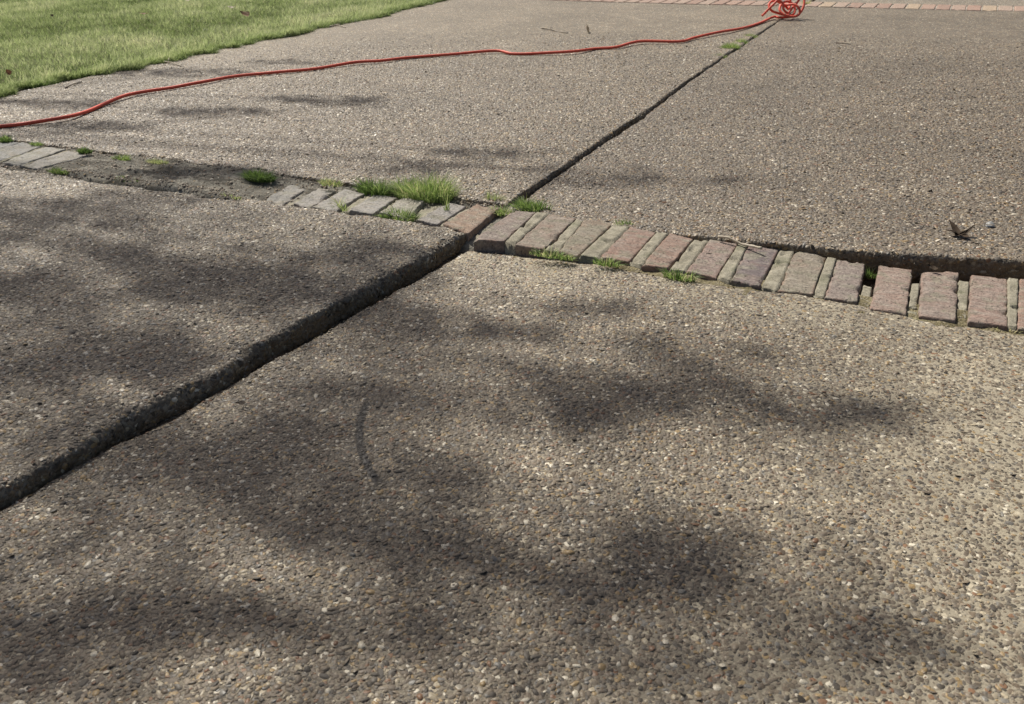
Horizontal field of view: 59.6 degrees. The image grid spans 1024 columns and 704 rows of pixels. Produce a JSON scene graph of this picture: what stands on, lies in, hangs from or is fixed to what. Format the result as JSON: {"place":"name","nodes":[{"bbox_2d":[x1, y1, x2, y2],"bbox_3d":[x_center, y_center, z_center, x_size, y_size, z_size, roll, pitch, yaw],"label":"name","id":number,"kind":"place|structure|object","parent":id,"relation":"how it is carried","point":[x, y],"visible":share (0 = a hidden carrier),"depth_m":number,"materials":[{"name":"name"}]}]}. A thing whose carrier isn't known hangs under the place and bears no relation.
{"place":"outdoors","nodes":[
{"label":"outdoors","id":0,"kind":"place"},
{"bbox_2d":[0,0,445,96],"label":"lawn","id":1,"kind":"structure","parent":0,"point":[89,63],"depth_m":4.89,"materials":[{"name":"green plant"}]},
{"bbox_2d":[240,11,249,15],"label":"leaf","id":2,"kind":"object","parent":1,"relation":"on","point":[246,13],"visible":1,"depth_m":4.97,"materials":[{"name":"brown plant"}]},
{"bbox_2d":[126,252,918,440],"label":"soil","id":3,"kind":"structure","parent":0,"point":[870,283],"depth_m":1.48,"materials":[{"name":"brown soil"}]},
{"bbox_2d":[19,151,88,169],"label":"brick","id":4,"kind":"object","parent":3,"relation":"on","point":[53,160],"visible":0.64,"depth_m":2.35,"materials":[{"name":"grey brick"}]},
{"bbox_2d":[0,167,465,509],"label":"driveway slab","id":5,"kind":"structure","parent":3,"relation":"on","point":[127,312],"depth_m":1.54,"materials":[{"name":"grey concrete"}]},
{"bbox_2d":[0,142,521,252],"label":"silt","id":6,"kind":"object","parent":3,"relation":"on","point":[185,176],"visible":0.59,"depth_m":2.15,"materials":[{"name":"soil"}]},
{"bbox_2d":[46,166,67,174],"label":"grass tuft","id":7,"kind":"object","parent":6,"relation":"on","point":[56,171],"visible":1,"depth_m":2.23,"materials":[{"name":"green plant"}]},
{"bbox_2d":[76,145,93,153],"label":"grass tuft","id":8,"kind":"object","parent":6,"relation":"on","point":[84,150],"visible":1,"depth_m":2.40,"materials":[{"name":"green plant"}]},
{"bbox_2d":[111,154,133,160],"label":"grass tuft","id":9,"kind":"object","parent":6,"relation":"on","point":[125,158],"visible":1,"depth_m":2.33,"materials":[{"name":"green plant"}]},
{"bbox_2d":[143,158,169,164],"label":"grass tuft","id":10,"kind":"object","parent":6,"relation":"on","point":[155,161],"visible":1,"depth_m":2.30,"materials":[{"name":"green plant"}]},
{"bbox_2d":[238,167,282,182],"bbox_3d":[-0.616,-0.428,2.145,0.149,0.032,0.112,2,27,7],"label":"grass tuft","id":11,"kind":"object","parent":6,"relation":"on","point":[257,176],"visible":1,"depth_m":2.14,"materials":[{"name":"green plant"}]},
{"bbox_2d":[317,178,344,186],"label":"grass tuft","id":12,"kind":"object","parent":6,"relation":"on","point":[326,182],"visible":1,"depth_m":2.08,"materials":[{"name":"green plant"}]},
{"bbox_2d":[343,173,400,196],"bbox_3d":[-0.318,-0.385,2.051,0.171,0.046,0.122,11,30,23],"label":"grass tuft","id":13,"kind":"object","parent":6,"relation":"on","point":[365,189],"visible":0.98,"depth_m":2.05,"materials":[{"name":"green plant"}]},
{"bbox_2d":[375,203,427,221],"bbox_3d":[-0.236,-0.297,1.892,0.130,0.032,0.104,11,30,23],"label":"grass tuft","id":14,"kind":"object","parent":6,"relation":"on","point":[412,217],"visible":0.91,"depth_m":1.89,"materials":[{"name":"green plant"}]},
{"bbox_2d":[488,203,513,216],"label":"grass tuft","id":15,"kind":"object","parent":6,"relation":"on","point":[501,212],"visible":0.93,"depth_m":1.91,"materials":[{"name":"green plant"}]},
{"bbox_2d":[267,185,304,204],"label":"brick","id":16,"kind":"object","parent":3,"relation":"on","point":[289,193],"visible":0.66,"depth_m":2.06,"materials":[{"name":"grey brick"}]},
{"bbox_2d":[293,188,335,207],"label":"brick","id":17,"kind":"object","parent":3,"relation":"on","point":[314,198],"visible":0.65,"depth_m":2.04,"materials":[{"name":"grey brick"}]},
{"bbox_2d":[349,194,396,216],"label":"brick","id":18,"kind":"object","parent":3,"relation":"on","point":[373,205],"visible":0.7,"depth_m":1.96,"materials":[{"name":"grey brick"}]},
{"bbox_2d":[0,0,800,207],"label":"driveway slab","id":19,"kind":"structure","parent":3,"relation":"on","point":[515,127],"depth_m":3.02,"materials":[{"name":"grey concrete"}]},
{"bbox_2d":[65,81,81,88],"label":"twig","id":20,"kind":"object","parent":19,"relation":"on","point":[73,84],"visible":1,"depth_m":3.29,"materials":[{"name":"wood"}]},
{"bbox_2d":[0,0,804,127],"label":"hose","id":21,"kind":"object","parent":19,"relation":"on","point":[783,4],"visible":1,"depth_m":3.67,"materials":[{"name":"red rubber"}]},
{"bbox_2d":[378,169,468,203],"bbox_3d":[-0.197,-0.377,2.007,0.287,0.068,0.212,11,30,23],"label":"grass tuft","id":22,"kind":"object","parent":19,"relation":"on","point":[425,190],"visible":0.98,"depth_m":2.00,"materials":[{"name":"green plant"}]},
{"bbox_2d":[482,190,507,200],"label":"grass tuft","id":23,"kind":"object","parent":19,"relation":"on","point":[489,196],"visible":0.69,"depth_m":1.97,"materials":[{"name":"green plant"}]},
{"bbox_2d":[541,27,567,32],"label":"twig","id":24,"kind":"object","parent":19,"relation":"on","point":[552,30],"visible":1,"depth_m":4.31,"materials":[{"name":"wood"}]},
{"bbox_2d":[719,41,742,50],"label":"grass tuft","id":25,"kind":"object","parent":19,"relation":"on","point":[735,46],"visible":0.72,"depth_m":3.75,"materials":[{"name":"green plant"}]},
{"bbox_2d":[734,38,748,43],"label":"grass tuft","id":26,"kind":"object","parent":19,"relation":"on","point":[736,40],"visible":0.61,"depth_m":3.90,"materials":[{"name":"green plant"}]},
{"bbox_2d":[380,198,424,220],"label":"brick","id":27,"kind":"object","parent":3,"relation":"on","point":[409,203],"visible":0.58,"depth_m":1.95,"materials":[{"name":"grey brick"}]},
{"bbox_2d":[417,203,465,226],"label":"brick","id":28,"kind":"object","parent":3,"relation":"on","point":[439,216],"visible":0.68,"depth_m":1.89,"materials":[{"name":"grey brick"}]},
{"bbox_2d":[441,195,450,209],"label":"grass tuft","id":29,"kind":"object","parent":28,"relation":"on","point":[447,208],"visible":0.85,"depth_m":1.92,"materials":[{"name":"green plant"}]},
{"bbox_2d":[0,147,1018,331],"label":"mortar bed","id":30,"kind":"object","parent":3,"relation":"on","point":[614,233],"visible":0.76,"depth_m":1.63,"materials":[{"name":"grey concrete"}]},
{"bbox_2d":[0,142,17,147],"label":"brick","id":31,"kind":"object","parent":30,"relation":"in","point":[2,145],"visible":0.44,"depth_m":2.52,"materials":[{"name":"grey brick"}]},
{"bbox_2d":[0,134,13,142],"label":"grass tuft","id":32,"kind":"object","parent":31,"relation":"on","point":[4,139],"visible":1,"depth_m":2.54,"materials":[{"name":"green plant"}]},
{"bbox_2d":[0,142,41,160],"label":"brick","id":33,"kind":"object","parent":30,"relation":"in","point":[21,148],"visible":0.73,"depth_m":2.46,"materials":[{"name":"grey brick"}]},
{"bbox_2d":[29,141,42,145],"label":"grass tuft","id":34,"kind":"object","parent":33,"relation":"on","point":[36,143],"visible":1,"depth_m":2.50,"materials":[{"name":"green plant"}]},
{"bbox_2d":[2,147,65,166],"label":"brick","id":35,"kind":"object","parent":30,"relation":"in","point":[33,156],"visible":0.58,"depth_m":2.39,"materials":[{"name":"grey brick"}]},
{"bbox_2d":[312,189,364,212],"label":"brick","id":36,"kind":"object","parent":30,"relation":"on","point":[352,197],"visible":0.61,"depth_m":2.00,"materials":[{"name":"grey brick"}]},
{"bbox_2d":[327,192,353,211],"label":"grass tuft","id":37,"kind":"object","parent":36,"relation":"on","point":[339,204],"visible":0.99,"depth_m":1.96,"materials":[{"name":"green plant"}]},
{"bbox_2d":[443,204,499,241],"bbox_3d":[-0.082,-0.242,1.881,0.078,0.088,0.178,11,30,23],"label":"brick","id":38,"kind":"object","parent":30,"relation":"in","point":[471,222],"visible":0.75,"depth_m":1.85,"materials":[{"name":"brown brick"}]},
{"bbox_2d":[474,211,534,254],"bbox_3d":[-0.008,-0.219,1.835,0.062,0.091,0.198,9,29,20],"label":"brick","id":39,"kind":"object","parent":30,"relation":"in","point":[495,237],"visible":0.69,"depth_m":1.77,"materials":[{"name":"brown brick"}]},
{"bbox_2d":[515,214,575,258],"bbox_3d":[0.071,-0.204,1.802,0.063,0.089,0.201,9,29,20],"label":"brick","id":40,"kind":"object","parent":30,"relation":"in","point":[548,230],"visible":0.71,"depth_m":1.76,"materials":[{"name":"brick"}]},
{"bbox_2d":[559,220,611,262],"bbox_3d":[0.137,-0.190,1.766,0.064,0.084,0.201,11,30,23],"label":"brick","id":41,"kind":"object","parent":30,"relation":"in","point":[584,237],"visible":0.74,"depth_m":1.74,"materials":[{"name":"beige brick"}]},
{"bbox_2d":[601,227,654,265],"bbox_3d":[0.226,-0.172,1.727,0.060,0.085,0.186,11,30,23],"label":"brick","id":42,"kind":"object","parent":30,"relation":"in","point":[628,245],"visible":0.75,"depth_m":1.70,"materials":[{"name":"brick"}]},
{"bbox_2d":[641,233,692,271],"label":"brick","id":43,"kind":"object","parent":30,"relation":"in","point":[670,250],"visible":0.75,"depth_m":1.65,"materials":[{"name":"brick"}]},
{"bbox_2d":[686,239,736,279],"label":"brick","id":44,"kind":"object","parent":30,"relation":"in","point":[711,266],"visible":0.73,"depth_m":1.62,"materials":[{"name":"brick"}]},
{"bbox_2d":[731,247,778,289],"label":"brick","id":45,"kind":"object","parent":30,"relation":"in","point":[754,267],"visible":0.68,"depth_m":1.58,"materials":[{"name":"grey brick"}]},
{"bbox_2d":[718,235,762,249],"bbox_3d":[0.429,-0.205,1.672,0.018,0.011,0.099,-22,34,-35],"label":"twig","id":46,"kind":"object","parent":45,"relation":"on","point":[743,244],"visible":1,"depth_m":1.67,"materials":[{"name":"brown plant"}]},
{"bbox_2d":[778,251,825,296],"bbox_3d":[0.511,-0.105,1.583,0.057,0.086,0.201,10,29,22],"label":"brick","id":47,"kind":"object","parent":30,"relation":"in","point":[803,272],"visible":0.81,"depth_m":1.55,"materials":[{"name":"beige brick"}]},
{"bbox_2d":[824,260,864,304],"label":"brick","id":48,"kind":"object","parent":30,"relation":"in","point":[845,284],"visible":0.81,"depth_m":1.51,"materials":[{"name":"brick"}]},
{"bbox_2d":[870,266,911,315],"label":"brick","id":49,"kind":"object","parent":30,"relation":"on","point":[891,290],"visible":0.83,"depth_m":1.48,"materials":[{"name":"brown brick"}]},
{"bbox_2d":[918,271,958,323],"bbox_3d":[0.701,-0.057,1.491,0.062,0.093,0.217,11,30,23],"label":"brick","id":50,"kind":"object","parent":30,"relation":"in","point":[937,298],"visible":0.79,"depth_m":1.46,"materials":[{"name":"brown brick"}]},
{"bbox_2d":[926,263,938,269],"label":"leaf","id":51,"kind":"object","parent":50,"relation":"on","point":[933,267],"visible":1,"depth_m":1.55,"materials":[{"name":"brown plant"}]},
{"bbox_2d":[967,275,1007,330],"bbox_3d":[0.770,-0.047,1.464,0.057,0.090,0.215,11,30,23],"label":"brick","id":52,"kind":"object","parent":30,"relation":"in","point":[987,302],"visible":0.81,"depth_m":1.43,"materials":[{"name":"brick"}]},
{"bbox_2d":[1016,279,1023,332],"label":"brick","id":53,"kind":"object","parent":30,"relation":"in","point":[1020,318],"visible":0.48,"depth_m":1.41,"materials":[{"name":"brown brick"}]},
{"bbox_2d":[0,251,1023,703],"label":"driveway slab","id":54,"kind":"structure","parent":3,"relation":"on","point":[470,477],"depth_m":0.98,"materials":[{"name":"grey concrete"}]},
{"bbox_2d":[529,244,579,260],"bbox_3d":[0.077,-0.184,1.660,0.066,0.018,0.110,-23,34,-36],"label":"grass tuft","id":55,"kind":"object","parent":54,"relation":"on","point":[553,254],"visible":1,"depth_m":1.66,"materials":[{"name":"green plant"}]},
{"bbox_2d":[592,255,627,267],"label":"grass tuft","id":56,"kind":"object","parent":54,"relation":"on","point":[609,263],"visible":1,"depth_m":1.62,"materials":[{"name":"green plant"}]},
{"bbox_2d":[513,256,1023,335],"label":"sand","id":57,"kind":"structure","parent":54,"relation":"on","point":[960,322],"depth_m":1.46,"materials":[{"name":"sand"}]},
{"bbox_2d":[661,266,705,281],"bbox_3d":[0.289,-0.134,1.545,0.100,0.026,0.064,11,30,23],"label":"grass tuft","id":58,"kind":"object","parent":57,"relation":"on","point":[668,274],"visible":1,"depth_m":1.55,"materials":[{"name":"green plant"}]},
{"bbox_2d":[624,0,641,2],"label":"brick","id":59,"kind":"object","parent":3,"relation":"on","point":[632,1],"visible":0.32,"depth_m":5.39,"materials":[{"name":"beige brick"}]},
{"bbox_2d":[636,0,653,2],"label":"brick","id":60,"kind":"object","parent":3,"relation":"on","point":[644,1],"visible":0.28,"depth_m":5.38,"materials":[{"name":"beige brick"}]},
{"bbox_2d":[648,0,666,2],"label":"brick","id":61,"kind":"object","parent":3,"relation":"on","point":[657,1],"visible":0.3,"depth_m":5.36,"materials":[{"name":"beige brick"}]},
{"bbox_2d":[660,0,679,3],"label":"brick","id":62,"kind":"object","parent":3,"relation":"on","point":[669,1],"visible":0.28,"depth_m":5.34,"materials":[{"name":"beige brick"}]},
{"bbox_2d":[672,0,692,3],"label":"brick","id":63,"kind":"object","parent":3,"relation":"on","point":[682,1],"visible":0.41,"depth_m":5.32,"materials":[{"name":"beige brick"}]},
{"bbox_2d":[685,0,705,4],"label":"brick","id":64,"kind":"object","parent":3,"relation":"on","point":[695,2],"visible":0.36,"depth_m":5.27,"materials":[{"name":"beige brick"}]},
{"bbox_2d":[697,0,718,4],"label":"brick","id":65,"kind":"object","parent":3,"relation":"on","point":[708,2],"visible":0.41,"depth_m":5.25,"materials":[{"name":"beige brick"}]},
{"bbox_2d":[710,0,730,4],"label":"brick","id":66,"kind":"object","parent":3,"relation":"on","point":[720,2],"visible":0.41,"depth_m":5.24,"materials":[{"name":"beige brick"}]},
{"bbox_2d":[724,0,743,4],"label":"brick","id":67,"kind":"object","parent":3,"relation":"on","point":[734,2],"visible":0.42,"depth_m":5.22,"materials":[{"name":"beige brick"}]},
{"bbox_2d":[737,0,756,5],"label":"brick","id":68,"kind":"object","parent":3,"relation":"on","point":[747,3],"visible":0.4,"depth_m":5.17,"materials":[{"name":"beige brick"}]},
{"bbox_2d":[750,1,769,5],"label":"brick","id":69,"kind":"object","parent":3,"relation":"on","point":[759,3],"visible":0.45,"depth_m":5.15,"materials":[{"name":"beige brick"}]},
{"bbox_2d":[706,0,814,1],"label":"driveway slab","id":70,"kind":"structure","parent":3,"relation":"on","point":[782,0],"depth_m":5.35,"materials":[{"name":"grey concrete"}]},
{"bbox_2d":[524,7,1023,282],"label":"driveway slab","id":71,"kind":"structure","parent":3,"relation":"on","point":[803,131],"depth_m":2.25,"materials":[{"name":"grey concrete"}]},
{"bbox_2d":[507,194,555,211],"bbox_3d":[0.031,-0.322,1.918,0.119,0.040,0.096,11,30,23],"label":"grass tuft","id":72,"kind":"object","parent":71,"relation":"on","point":[528,205],"visible":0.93,"depth_m":1.92,"materials":[{"name":"green plant"}]},
{"bbox_2d":[613,219,632,224],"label":"grass tuft","id":73,"kind":"object","parent":71,"relation":"on","point":[623,222],"visible":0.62,"depth_m":1.81,"materials":[{"name":"plant"}]},
{"bbox_2d":[946,220,974,236],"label":"leaf","id":74,"kind":"object","parent":71,"relation":"on","point":[956,230],"visible":1,"depth_m":1.64,"materials":[{"name":"brown plant"}]},
{"bbox_2d":[985,221,994,226],"bbox_3d":[0.897,-0.240,1.677,0.015,0.009,0.016,11,30,23],"label":"stone chip","id":75,"kind":"object","parent":71,"relation":"on","point":[990,222],"visible":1,"depth_m":1.68,"materials":[{"name":"grey stone"}]},
{"bbox_2d":[819,2,836,6],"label":"brick","id":76,"kind":"object","parent":3,"relation":"on","point":[828,4],"visible":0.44,"depth_m":5.03,"materials":[{"name":"beige brick"}]},
{"bbox_2d":[834,2,850,7],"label":"brick","id":77,"kind":"object","parent":3,"relation":"on","point":[841,4],"visible":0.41,"depth_m":5.01,"materials":[{"name":"beige brick"}]},
{"bbox_2d":[846,3,863,7],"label":"brick","id":78,"kind":"object","parent":3,"relation":"on","point":[855,5],"visible":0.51,"depth_m":4.96,"materials":[{"name":"brick"}]},
{"bbox_2d":[723,2,1013,10],"bbox_3d":[1.338,-2.020,5.238,3.457,0.047,0.211,10,29,22],"label":"mortar bed","id":79,"kind":"object","parent":3,"relation":"on","point":[907,5],"visible":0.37,"depth_m":4.86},
{"bbox_2d":[861,3,877,7],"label":"brick","id":80,"kind":"object","parent":3,"relation":"on","point":[870,5],"visible":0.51,"depth_m":4.95,"materials":[{"name":"brick"}]},
{"bbox_2d":[863,263,876,278],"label":"grass tuft","id":81,"kind":"object","parent":3,"relation":"on","point":[868,273],"visible":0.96,"depth_m":1.59,"materials":[{"name":"green plant"}]},
{"bbox_2d":[876,3,892,8],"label":"brick","id":82,"kind":"object","parent":3,"relation":"on","point":[887,5],"visible":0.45,"depth_m":4.93,"materials":[{"name":"pink brick"}]},
{"bbox_2d":[890,4,906,8],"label":"brick","id":83,"kind":"object","parent":3,"relation":"on","point":[898,6],"visible":0.38,"depth_m":4.88,"materials":[{"name":"beige brick"}]},
{"bbox_2d":[906,4,920,8],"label":"brick","id":84,"kind":"object","parent":3,"relation":"on","point":[913,6],"visible":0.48,"depth_m":4.86,"materials":[{"name":"beige brick"}]},
{"bbox_2d":[814,0,1023,6],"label":"driveway slab","id":85,"kind":"structure","parent":3,"relation":"on","point":[997,3],"depth_m":5.08,"materials":[{"name":"beige concrete"}]},
{"bbox_2d":[921,4,936,8],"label":"brick","id":86,"kind":"object","parent":3,"relation":"on","point":[928,6],"visible":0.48,"depth_m":4.85,"materials":[{"name":"pink brick"}]},
{"bbox_2d":[936,5,950,9],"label":"brick","id":87,"kind":"object","parent":3,"relation":"on","point":[943,7],"visible":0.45,"depth_m":4.80,"materials":[{"name":"brick"}]},
{"bbox_2d":[951,5,965,9],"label":"brick","id":88,"kind":"object","parent":3,"relation":"on","point":[958,7],"visible":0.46,"depth_m":4.78,"materials":[{"name":"brick"}]},
{"bbox_2d":[967,5,981,10],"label":"brick","id":89,"kind":"object","parent":3,"relation":"on","point":[973,7],"visible":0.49,"depth_m":4.73,"materials":[{"name":"brick"}]},
{"bbox_2d":[982,6,996,10],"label":"brick","id":90,"kind":"object","parent":3,"relation":"on","point":[989,8],"visible":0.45,"depth_m":4.71,"materials":[{"name":"beige brick"}]},
{"bbox_2d":[998,6,1012,10],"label":"brick","id":91,"kind":"object","parent":3,"relation":"on","point":[1005,8],"visible":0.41,"depth_m":4.70,"materials":[{"name":"brick"}]},
{"bbox_2d":[1014,6,1023,10],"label":"brick","id":92,"kind":"object","parent":3,"relation":"on","point":[1018,8],"visible":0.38,"depth_m":4.69,"materials":[{"name":"brick"}]},
{"bbox_2d":[805,2,822,6],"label":"brick","id":93,"kind":"object","parent":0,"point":[814,4],"visible":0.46,"depth_m":5.05,"materials":[{"name":"beige brick"}]}
]}

